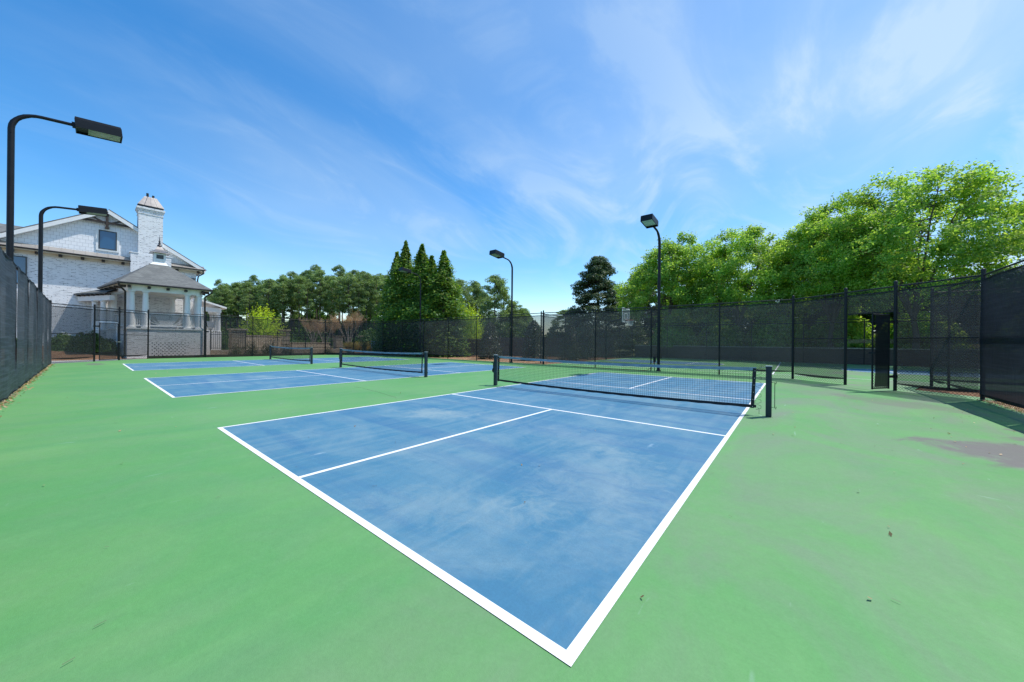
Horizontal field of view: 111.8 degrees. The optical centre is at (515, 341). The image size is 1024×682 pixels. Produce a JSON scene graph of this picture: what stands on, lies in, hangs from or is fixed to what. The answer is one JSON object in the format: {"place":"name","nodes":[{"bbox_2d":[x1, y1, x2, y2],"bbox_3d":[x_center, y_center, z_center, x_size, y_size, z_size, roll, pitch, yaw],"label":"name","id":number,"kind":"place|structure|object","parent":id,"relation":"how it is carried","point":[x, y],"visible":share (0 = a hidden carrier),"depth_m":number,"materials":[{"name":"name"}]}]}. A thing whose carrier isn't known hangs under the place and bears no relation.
{"place":"outdoors","nodes":[
{"label":"outdoors","id":0,"kind":"place"},
{"bbox_2d":[51,358,145,363],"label":"path","id":1,"kind":"structure","parent":0,"point":[67,361],"depth_m":20.57,"materials":[{"name":"concrete"}]},
{"bbox_2d":[0,355,1023,681],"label":"court surface","id":2,"kind":"object","parent":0,"point":[150,533],"visible":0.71,"depth_m":2.17,"materials":[{"name":"paint"}]},
{"bbox_2d":[0,247,51,401],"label":"chain link fence","id":3,"kind":"object","parent":2,"relation":"on","point":[26,319],"visible":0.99,"depth_m":9.05,"materials":[{"name":"black metal"}]},
{"bbox_2d":[0,364,52,416],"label":"leaf litter","id":4,"kind":"object","parent":2,"relation":"on","point":[18,390],"visible":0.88,"depth_m":8.87,"materials":[{"name":"plant"}]},
{"bbox_2d":[51,303,148,362],"bbox_3d":[-24.062,-0.482,20.338,0.127,3.265,5.341,1,0,-6],"label":"chain link fence","id":5,"kind":"object","parent":2,"relation":"on","point":[66,342],"visible":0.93,"depth_m":19.39,"materials":[{"name":"black metal"}]},
{"bbox_2d":[93,322,119,359],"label":"gate","id":6,"kind":"structure","parent":5,"relation":"attached to","point":[112,348],"depth_m":20.59,"materials":[{"name":"black metal"}]},
{"bbox_2d":[125,357,407,370],"bbox_3d":[-14.024,1.242,21.483,6.056,0.001,13.371,0,0,39],"label":"playing court","id":7,"kind":"object","parent":2,"relation":"on","point":[173,365],"visible":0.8,"depth_m":19.35,"materials":[{"name":"paint"}]},
{"bbox_2d":[123,357,394,370],"bbox_3d":[-14.024,1.240,21.483,6.096,0.001,13.411,0,0,39],"label":"court line","id":8,"kind":"object","parent":7,"relation":"on","point":[211,367],"visible":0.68,"depth_m":17.99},
{"bbox_2d":[269,345,312,363],"bbox_3d":[-14.045,0.771,21.461,7.062,0.945,0.172,0,0,39],"label":"pickleball net","id":9,"kind":"object","parent":7,"relation":"on","point":[281,354],"visible":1,"depth_m":21.23,"materials":[{"name":"fabric"}]},
{"bbox_2d":[147,362,521,396],"bbox_3d":[-5.977,1.308,15.022,6.056,0.001,13.371,0,0,39],"label":"playing court","id":10,"kind":"object","parent":2,"relation":"on","point":[215,385],"visible":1,"depth_m":12.14,"materials":[{"name":"paint"}]},
{"bbox_2d":[144,362,522,397],"bbox_3d":[-5.977,1.306,15.022,6.096,0.001,13.411,0,0,39],"label":"court line","id":11,"kind":"object","parent":10,"relation":"on","point":[166,392],"visible":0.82,"depth_m":11.31,"materials":[{"name":"paint"}]},
{"bbox_2d":[339,348,427,376],"bbox_3d":[-5.999,0.838,14.999,7.062,0.945,0.172,0,0,39],"label":"pickleball net","id":12,"kind":"object","parent":10,"relation":"on","point":[425,367],"visible":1,"depth_m":14.32,"materials":[{"name":"fabric"}]},
{"bbox_2d":[383,310,543,363],"bbox_3d":[-5.231,-0.303,26.483,17.897,3.265,0.128,0,0,39],"label":"chain link fence","id":13,"kind":"object","parent":2,"relation":"on","point":[488,337],"visible":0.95,"depth_m":24.82,"materials":[{"name":"black metal"}]},
{"bbox_2d":[223,372,763,649],"bbox_3d":[2.054,1.375,8.573,6.056,0.001,13.371,0,0,39],"label":"playing court","id":14,"kind":"object","parent":2,"relation":"on","point":[553,555],"visible":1,"depth_m":3.58,"materials":[{"name":"paint"}]},
{"bbox_2d":[218,372,765,665],"bbox_3d":[2.054,1.373,8.573,6.096,0.001,13.411,0,0,39],"label":"court line","id":15,"kind":"object","parent":14,"relation":"on","point":[572,652],"visible":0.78,"depth_m":2.18,"materials":[{"name":"paint"}]},
{"bbox_2d":[491,355,776,416],"bbox_3d":[2.032,0.904,8.551,7.062,0.945,0.172,0,0,39],"label":"pickleball net","id":16,"kind":"object","parent":14,"relation":"on","point":[769,382],"visible":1,"depth_m":7.76,"materials":[{"name":"fabric"}]},
{"bbox_2d":[489,249,512,362],"bbox_3d":[-0.771,-2.070,21.633,0.504,6.870,2.016,0,0,39],"label":"lamp post","id":17,"kind":"object","parent":2,"relation":"on","point":[495,253],"visible":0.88,"depth_m":22.28,"materials":[{"name":"metal"}]},
{"bbox_2d":[640,213,660,370],"bbox_3d":[6.335,-2.054,15.901,0.515,6.954,2.052,0,0,39],"label":"lamp post","id":18,"kind":"object","parent":2,"relation":"on","point":[647,221],"visible":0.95,"depth_m":16.54,"materials":[{"name":"metal"}]},
{"bbox_2d":[543,295,794,378],"bbox_3d":[6.317,-0.208,17.209,11.776,3.265,0.128,0,0,39],"label":"chain link fence","id":19,"kind":"object","parent":2,"relation":"on","point":[754,335],"visible":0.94,"depth_m":16.03,"materials":[{"name":"black metal"}]},
{"bbox_2d":[793,268,986,400],"bbox_3d":[11.220,-0.169,11.023,0.117,3.265,5.083,1,0,-8],"label":"chain link fence","id":20,"kind":"object","parent":2,"relation":"on","point":[817,311],"visible":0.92,"depth_m":10.26,"materials":[{"name":"black metal"}]},
{"bbox_2d":[866,314,897,388],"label":"gate","id":21,"kind":"structure","parent":20,"relation":"attached to","point":[882,376],"depth_m":10.13,"materials":[{"name":"black metal"}]},
{"bbox_2d":[976,399,1023,413],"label":"leaf litter","id":22,"kind":"object","parent":2,"relation":"on","point":[1011,408],"visible":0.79,"depth_m":7.58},
{"bbox_2d":[979,259,1023,409],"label":"chain link fence","id":23,"kind":"object","parent":2,"relation":"on","point":[1001,342],"visible":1,"depth_m":7.61,"materials":[{"name":"black metal"}]},
{"bbox_2d":[0,0,1023,333],"label":"sky","id":24,"kind":"structure","parent":0,"point":[272,138],"materials":[{"name":"blue"}]},
{"bbox_2d":[547,363,991,399],"bbox_3d":[15.040,1.510,18.241,23.950,0.001,19.250,0,0,39],"label":"court surface","id":25,"kind":"object","parent":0,"point":[861,379],"visible":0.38,"depth_m":15.44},
{"bbox_2d":[847,369,955,375],"bbox_3d":[20.635,1.553,16.409,7.530,0.001,3.660,0,0,39],"label":"playing court","id":26,"kind":"object","parent":25,"relation":"on","point":[913,372],"visible":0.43,"depth_m":17.51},
{"bbox_2d":[930,288,980,385],"bbox_3d":[17.646,-0.113,8.493,9.792,3.265,0.123,0,0,39],"label":"chain link fence","id":27,"kind":"object","parent":25,"relation":"on","point":[966,375],"visible":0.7,"depth_m":11.20,"materials":[{"name":"black metal"}]},
{"bbox_2d":[814,344,979,349],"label":"bank","id":28,"kind":"structure","parent":0,"point":[977,346],"depth_m":26.10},
{"bbox_2d":[612,230,731,310],"bbox_3d":[15.881,-5.241,35.913,11.296,11.953,10.684,1,0,16],"label":"deciduous tree","id":29,"kind":"object","parent":28,"relation":"on","point":[644,273],"visible":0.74,"depth_m":33.67,"materials":[{"name":"green plant"}]},
{"bbox_2d":[678,223,805,307],"bbox_3d":[20.533,-5.012,31.356,10.020,11.558,10.513,1,0,-30],"label":"deciduous tree","id":30,"kind":"object","parent":28,"relation":"on","point":[751,247],"visible":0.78,"depth_m":29.44,"materials":[{"name":"green plant"}]},
{"bbox_2d":[652,270,980,343],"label":"undergrowth","id":31,"kind":"object","parent":28,"relation":"on","point":[865,316],"visible":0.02,"depth_m":29.67,"materials":[{"name":"green plant"}]},
{"bbox_2d":[808,312,875,347],"bbox_3d":[26.583,-0.850,28.464,5.158,3.333,5.512,1,0,-26],"label":"shrub","id":32,"kind":"object","parent":28,"relation":"on","point":[855,330],"visible":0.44,"depth_m":27.02,"materials":[{"name":"green plant"}]},
{"bbox_2d":[759,192,929,346],"bbox_3d":[24.532,-5.218,27.271,9.354,12.006,10.364,1,0,3],"label":"deciduous tree","id":33,"kind":"object","parent":28,"relation":"on","point":[818,285],"visible":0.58,"depth_m":25.99,"materials":[{"name":"green plant"}]},
{"bbox_2d":[785,198,935,311],"bbox_3d":[32.541,-6.536,34.674,12.455,14.444,11.952,0,0,22],"label":"oak tree","id":34,"kind":"object","parent":28,"relation":"on","point":[919,224],"visible":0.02,"depth_m":31.24,"materials":[{"name":"green plant"}]},
{"bbox_2d":[801,158,1023,353],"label":"deciduous tree","id":35,"kind":"object","parent":28,"relation":"on","point":[989,249],"visible":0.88,"depth_m":20.72,"materials":[{"name":"green plant"}]},
{"bbox_2d":[868,310,975,348],"bbox_3d":[28.615,-0.702,24.963,5.300,3.030,4.959,1,0,12],"label":"shrub","id":36,"kind":"object","parent":28,"relation":"on","point":[919,317],"visible":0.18,"depth_m":23.64,"materials":[{"name":"green plant"}]},
{"label":"ground","id":37,"kind":"structure","parent":0,"visible":0},
{"bbox_2d":[0,193,206,339],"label":"clubhouse","id":38,"kind":"structure","parent":37,"relation":"on","point":[83,252],"depth_m":25.78,"materials":[{"name":"brick"}]},
{"bbox_2d":[14,255,26,283],"bbox_3d":[-33.583,-4.819,23.060,0.070,1.870,1.260,0,0,39],"label":"window","id":39,"kind":"structure","parent":38,"relation":"in","point":[21,261],"depth_m":23.40,"materials":[{"name":"blue glass"}]},
{"bbox_2d":[96,227,119,252],"bbox_3d":[-30.939,-7.676,26.323,0.070,1.680,1.160,0,0,39],"label":"window","id":40,"kind":"structure","parent":38,"relation":"in","point":[106,239],"depth_m":26.32,"materials":[{"name":"blue glass"}]},
{"bbox_2d":[74,236,212,358],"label":"pavilion","id":41,"kind":"structure","parent":37,"relation":"on","point":[158,277],"depth_m":24.90,"materials":[{"name":"paint"}]},
{"bbox_2d":[202,300,226,349],"bbox_3d":[-28.049,-1.114,31.635,4.050,5.080,1.850,0,0,39],"label":"porch","id":42,"kind":"object","parent":37,"relation":"on","point":[212,309],"visible":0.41,"depth_m":30.89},
{"bbox_2d":[212,278,228,305],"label":"pine tree","id":43,"kind":"object","parent":37,"relation":"on","point":[217,282],"visible":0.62,"depth_m":83.74,"materials":[{"name":"green plant"}]},
{"bbox_2d":[208,285,235,330],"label":"pine tree","id":44,"kind":"object","parent":37,"relation":"on","point":[227,305],"visible":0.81,"depth_m":83.94,"materials":[{"name":"green plant"}]},
{"bbox_2d":[223,289,240,327],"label":"pine tree","id":45,"kind":"object","parent":37,"relation":"on","point":[233,319],"visible":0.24,"depth_m":88.46,"materials":[{"name":"green plant"}]},
{"bbox_2d":[227,328,246,349],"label":"stone pillar","id":46,"kind":"structure","parent":37,"relation":"on","point":[236,336],"depth_m":30.59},
{"bbox_2d":[228,281,252,326],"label":"pine tree","id":47,"kind":"object","parent":37,"relation":"on","point":[234,285],"visible":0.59,"depth_m":88.63,"materials":[{"name":"green plant"}]},
{"bbox_2d":[236,281,261,328],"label":"pine tree","id":48,"kind":"object","parent":37,"relation":"on","point":[246,289],"visible":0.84,"depth_m":85.26,"materials":[{"name":"green plant"}]},
{"bbox_2d":[244,274,262,320],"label":"pine tree","id":49,"kind":"object","parent":37,"relation":"on","point":[253,278],"visible":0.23,"depth_m":99.16,"materials":[{"name":"green plant"}]},
{"bbox_2d":[250,282,270,331],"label":"pine tree","id":50,"kind":"object","parent":37,"relation":"on","point":[256,292],"visible":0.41,"depth_m":86.86,"materials":[{"name":"green plant"}]},
{"bbox_2d":[247,335,280,349],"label":"stone wall","id":51,"kind":"structure","parent":37,"relation":"on","point":[261,341],"depth_m":33.63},
{"bbox_2d":[255,279,281,316],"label":"pine tree","id":52,"kind":"object","parent":37,"relation":"on","point":[267,283],"visible":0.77,"depth_m":84.00,"materials":[{"name":"green plant"}]},
{"bbox_2d":[269,277,295,328],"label":"pine tree","id":53,"kind":"object","parent":37,"relation":"on","point":[283,282],"visible":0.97,"depth_m":83.76,"materials":[{"name":"green plant"}]},
{"bbox_2d":[276,329,290,348],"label":"stone pillar","id":54,"kind":"structure","parent":37,"relation":"on","point":[284,331],"depth_m":36.70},
{"bbox_2d":[278,287,301,336],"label":"pine tree","id":55,"kind":"object","parent":37,"relation":"on","point":[293,313],"visible":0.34,"depth_m":87.86,"materials":[{"name":"green plant"}]},
{"bbox_2d":[286,271,300,332],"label":"pine tree","id":56,"kind":"object","parent":37,"relation":"on","point":[292,274],"visible":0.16,"depth_m":106.88,"materials":[{"name":"green plant"}]},
{"bbox_2d":[286,275,309,335],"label":"pine tree","id":57,"kind":"object","parent":37,"relation":"on","point":[301,279],"visible":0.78,"depth_m":85.76,"materials":[{"name":"green plant"}]},
{"bbox_2d":[223,312,378,343],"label":"undergrowth","id":58,"kind":"object","parent":37,"relation":"on","point":[302,331],"visible":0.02,"depth_m":83.10,"materials":[{"name":"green plant"}]},
{"bbox_2d":[289,278,312,331],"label":"pine tree","id":59,"kind":"object","parent":37,"relation":"on","point":[301,299],"visible":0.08,"depth_m":94.35,"materials":[{"name":"green plant"}]},
{"bbox_2d":[295,279,320,335],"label":"pine tree","id":60,"kind":"object","parent":37,"relation":"on","point":[308,283],"visible":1,"depth_m":84.89,"materials":[{"name":"green plant"}]},
{"bbox_2d":[290,342,330,348],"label":"stone wall","id":61,"kind":"structure","parent":37,"relation":"on","point":[298,344],"depth_m":39.78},
{"bbox_2d":[305,269,318,319],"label":"pine tree","id":62,"kind":"object","parent":37,"relation":"on","point":[309,271],"visible":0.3,"depth_m":96.05,"materials":[{"name":"green plant"}]},
{"bbox_2d":[310,271,323,322],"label":"pine tree","id":63,"kind":"object","parent":37,"relation":"on","point":[317,306],"visible":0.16,"depth_m":97.75,"materials":[{"name":"green plant"}]},
{"bbox_2d":[310,264,324,319],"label":"pine tree","id":64,"kind":"object","parent":37,"relation":"on","point":[317,267],"visible":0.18,"depth_m":107.75,"materials":[{"name":"green plant"}]},
{"bbox_2d":[309,270,329,335],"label":"pine tree","id":65,"kind":"object","parent":37,"relation":"on","point":[320,287],"visible":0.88,"depth_m":86.84,"materials":[{"name":"green plant"}]},
{"bbox_2d":[313,319,335,340],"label":"crape myrtle","id":66,"kind":"object","parent":37,"relation":"on","point":[315,322],"visible":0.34,"depth_m":45.06,"materials":[{"name":"brown plant"}]},
{"bbox_2d":[321,275,341,332],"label":"pine tree","id":67,"kind":"object","parent":37,"relation":"on","point":[327,309],"visible":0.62,"depth_m":88.48,"materials":[{"name":"green plant"}]},
{"bbox_2d":[326,276,350,339],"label":"pine tree","id":68,"kind":"object","parent":37,"relation":"on","point":[340,300],"visible":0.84,"depth_m":85.36,"materials":[{"name":"green plant"}]},
{"bbox_2d":[331,264,346,339],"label":"pine tree","id":69,"kind":"object","parent":37,"relation":"on","point":[340,272],"visible":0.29,"depth_m":105.65,"materials":[{"name":"green plant"}]},
{"bbox_2d":[334,272,360,321],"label":"pine tree","id":70,"kind":"object","parent":37,"relation":"on","point":[350,276],"visible":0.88,"depth_m":85.47,"materials":[{"name":"green plant"}]},
{"bbox_2d":[344,269,364,337],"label":"pine tree","id":71,"kind":"object","parent":37,"relation":"on","point":[354,273],"visible":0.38,"depth_m":94.19,"materials":[{"name":"green plant"}]},
{"bbox_2d":[347,284,370,332],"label":"pine tree","id":72,"kind":"object","parent":37,"relation":"on","point":[362,308],"visible":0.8,"depth_m":86.49,"materials":[{"name":"green plant"}]},
{"bbox_2d":[355,271,367,329],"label":"pine tree","id":73,"kind":"object","parent":37,"relation":"on","point":[363,272],"visible":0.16,"depth_m":96.70,"materials":[{"name":"green plant"}]},
{"bbox_2d":[356,273,375,329],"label":"pine tree","id":74,"kind":"object","parent":37,"relation":"on","point":[369,278],"visible":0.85,"depth_m":87.79,"materials":[{"name":"green plant"}]},
{"bbox_2d":[367,275,383,325],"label":"pine tree","id":75,"kind":"object","parent":37,"relation":"on","point":[376,293],"visible":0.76,"depth_m":88.95,"materials":[{"name":"green plant"}]},
{"bbox_2d":[223,307,531,338],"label":"wood","id":76,"kind":"object","parent":37,"relation":"on","point":[323,315],"visible":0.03,"depth_m":117.32,"materials":[{"name":"green plant"}]},
{"bbox_2d":[448,278,478,318],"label":"pine tree","id":77,"kind":"object","parent":37,"relation":"on","point":[461,282],"visible":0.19,"depth_m":61.41,"materials":[{"name":"green plant"}]},
{"bbox_2d":[460,280,490,317],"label":"pine tree","id":78,"kind":"object","parent":37,"relation":"on","point":[475,286],"visible":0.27,"depth_m":64.75,"materials":[{"name":"green plant"}]},
{"bbox_2d":[471,291,493,316],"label":"pine tree","id":79,"kind":"object","parent":37,"relation":"on","point":[489,312],"visible":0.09,"depth_m":68.59,"materials":[{"name":"green plant"}]},
{"bbox_2d":[477,274,515,317],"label":"pine tree","id":80,"kind":"object","parent":37,"relation":"on","point":[500,294],"visible":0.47,"depth_m":57.05,"materials":[{"name":"green plant"}]},
{"bbox_2d":[501,300,526,316],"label":"pine tree","id":81,"kind":"object","parent":37,"relation":"on","point":[517,307],"visible":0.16,"depth_m":59.81,"materials":[{"name":"green plant"}]},
{"bbox_2d":[122,348,997,401],"bbox_3d":[-12.066,1.293,22.854,74.000,0.001,50.000,0,0,39],"label":"mulch bed","id":82,"kind":"object","parent":37,"relation":"on","point":[966,393],"depth_m":10.40,"materials":[{"name":"soil"}]},
{"bbox_2d":[6,114,122,260],"bbox_3d":[-13.197,-2.723,10.193,0.560,7.924,2.119,0,0,39],"label":"lamp post","id":83,"kind":"object","parent":82,"relation":"on","point":[87,127],"visible":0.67,"depth_m":9.49,"materials":[{"name":"metal"}]},
{"bbox_2d":[38,205,107,292],"bbox_3d":[-21.442,-2.761,16.807,0.560,7.864,2.128,0,0,39],"label":"lamp post","id":84,"kind":"object","parent":82,"relation":"on","point":[89,210],"visible":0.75,"depth_m":16.10,"materials":[{"name":"metal"}]},
{"bbox_2d":[51,350,121,360],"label":"mulch slope","id":85,"kind":"structure","parent":82,"relation":"on","point":[83,354],"depth_m":22.29,"materials":[{"name":"soil"}]},
{"bbox_2d":[72,333,103,352],"bbox_3d":[-28.882,-0.002,23.633,2.055,1.554,2.109,1,0,-24],"label":"shrub","id":86,"kind":"object","parent":85,"relation":"on","point":[88,344],"visible":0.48,"depth_m":23.05,"materials":[{"name":"green plant"}]},
{"bbox_2d":[91,338,116,352],"bbox_3d":[-27.590,0.230,23.338,1.332,1.036,1.298,1,0,-3],"label":"shrub","id":87,"kind":"object","parent":85,"relation":"on","point":[97,346],"visible":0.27,"depth_m":22.95,"materials":[{"name":"green plant"}]},
{"bbox_2d":[149,312,325,358],"bbox_3d":[-20.820,-0.425,27.328,0.126,3.305,11.197,0,0,39],"label":"chain link fence","id":88,"kind":"object","parent":82,"relation":"on","point":[180,339],"visible":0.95,"depth_m":26.18,"materials":[{"name":"black metal"}]},
{"bbox_2d":[238,303,287,334],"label":"lime green tree","id":89,"kind":"object","parent":82,"relation":"on","point":[257,324],"visible":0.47,"depth_m":35.56,"materials":[{"name":"green plant"}]},
{"bbox_2d":[261,341,278,353],"bbox_3d":[-21.445,0.546,30.244,1.519,1.511,1.534,1,0,-41],"label":"rose bush","id":90,"kind":"object","parent":82,"relation":"on","point":[265,349],"visible":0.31,"depth_m":30.17,"materials":[{"name":"green plant"}]},
{"bbox_2d":[212,349,334,354],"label":"brick kerb wall","id":91,"kind":"structure","parent":82,"relation":"on","point":[276,350],"depth_m":31.34,"materials":[{"name":"brick"}]},
{"bbox_2d":[213,331,354,349],"bbox_3d":[-20.884,-0.078,32.383,0.100,1.660,11.500,0,0,43],"label":"iron railing","id":92,"kind":"object","parent":91,"relation":"on","point":[286,333],"visible":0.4,"depth_m":32.08,"materials":[{"name":"black metal"}]},
{"bbox_2d":[329,308,366,348],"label":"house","id":93,"kind":"structure","parent":82,"relation":"on","point":[355,316],"depth_m":41.54,"materials":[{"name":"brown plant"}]},
{"bbox_2d":[325,321,383,354],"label":"chain link fence","id":94,"kind":"object","parent":82,"relation":"on","point":[345,329],"visible":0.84,"depth_m":31.86,"materials":[{"name":"black metal"}]},
{"bbox_2d":[351,329,378,350],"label":"shrub","id":95,"kind":"object","parent":82,"relation":"on","point":[369,332],"visible":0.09,"depth_m":46.24,"materials":[{"name":"green plant"}]},
{"bbox_2d":[370,277,388,345],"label":"evergreen tree","id":96,"kind":"object","parent":82,"relation":"on","point":[380,318],"visible":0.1,"depth_m":35.68,"materials":[{"name":"green plant"}]},
{"bbox_2d":[367,251,403,354],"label":"evergreen tree","id":97,"kind":"object","parent":82,"relation":"on","point":[396,258],"visible":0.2,"depth_m":34.96,"materials":[{"name":"green plant"}]},
{"bbox_2d":[369,240,417,354],"bbox_3d":[-11.064,-4.243,34.116,5.979,11.588,5.848,1,0,-20],"label":"evergreen tree","id":98,"kind":"object","parent":82,"relation":"on","point":[395,290],"visible":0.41,"depth_m":33.31,"materials":[{"name":"green plant"}]},
{"bbox_2d":[383,244,449,355],"bbox_3d":[-8.489,-3.900,33.107,7.284,10.922,6.696,1,0,-5],"label":"evergreen tree","id":99,"kind":"object","parent":82,"relation":"on","point":[421,259],"visible":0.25,"depth_m":32.24,"materials":[{"name":"green plant"}]},
{"bbox_2d":[398,255,454,356],"bbox_3d":[-7.569,-3.200,31.822,6.176,9.482,6.151,1,0,11],"label":"evergreen tree","id":100,"kind":"object","parent":82,"relation":"on","point":[430,266],"visible":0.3,"depth_m":30.89,"materials":[{"name":"green plant"}]},
{"bbox_2d":[411,250,477,356],"bbox_3d":[-6.312,-3.341,31.224,6.140,9.798,6.278,0,0,26],"label":"evergreen tree","id":101,"kind":"object","parent":82,"relation":"on","point":[443,276],"visible":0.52,"depth_m":30.23,"materials":[{"name":"green plant"}]},
{"bbox_2d":[464,303,480,320],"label":"lime green tree","id":102,"kind":"object","parent":82,"relation":"on","point":[473,313],"visible":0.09,"depth_m":32.83,"materials":[{"name":"green plant"}]},
{"bbox_2d":[393,355,557,363],"bbox_3d":[-4.004,1.355,27.704,17.500,0.001,3.340,0,0,39],"label":"pine straw bed","id":103,"kind":"object","parent":82,"relation":"on","point":[507,360],"visible":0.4,"depth_m":25.29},
{"bbox_2d":[399,267,420,356],"bbox_3d":[-8.432,-2.258,28.062,0.504,7.120,2.005,0,0,39],"label":"lamp post","id":104,"kind":"object","parent":103,"relation":"on","point":[404,270],"visible":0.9,"depth_m":28.10,"materials":[{"name":"metal"}]},
{"bbox_2d":[795,316,978,366],"bbox_3d":[21.398,-0.061,25.770,25.576,3.265,0.125,0,0,39],"label":"chain link fence","id":105,"kind":"object","parent":82,"relation":"on","point":[864,321],"visible":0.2,"depth_m":23.70,"materials":[{"name":"black metal"}]},
{"bbox_2d":[930,276,980,391],"bbox_3d":[12.690,-0.085,10.041,0.105,3.121,3.600,0,0,38],"label":"chain link fence","id":106,"kind":"object","parent":82,"relation":"on","point":[938,316],"visible":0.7,"depth_m":10.09,"materials":[{"name":"black metal"}]},
{"bbox_2d":[565,255,631,313],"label":"pine tree","id":107,"kind":"object","parent":37,"relation":"on","point":[599,268],"visible":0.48,"depth_m":44.45,"materials":[{"name":"green plant"}]},
{"bbox_2d":[623,277,660,309],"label":"pine tree","id":108,"kind":"object","parent":37,"relation":"on","point":[653,294],"visible":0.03,"depth_m":50.51,"materials":[{"name":"green plant"}]},
{"bbox_2d":[794,347,979,367],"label":"brick bank wall","id":109,"kind":"structure","parent":37,"relation":"on","point":[855,356],"depth_m":23.90,"materials":[{"name":"brick"}]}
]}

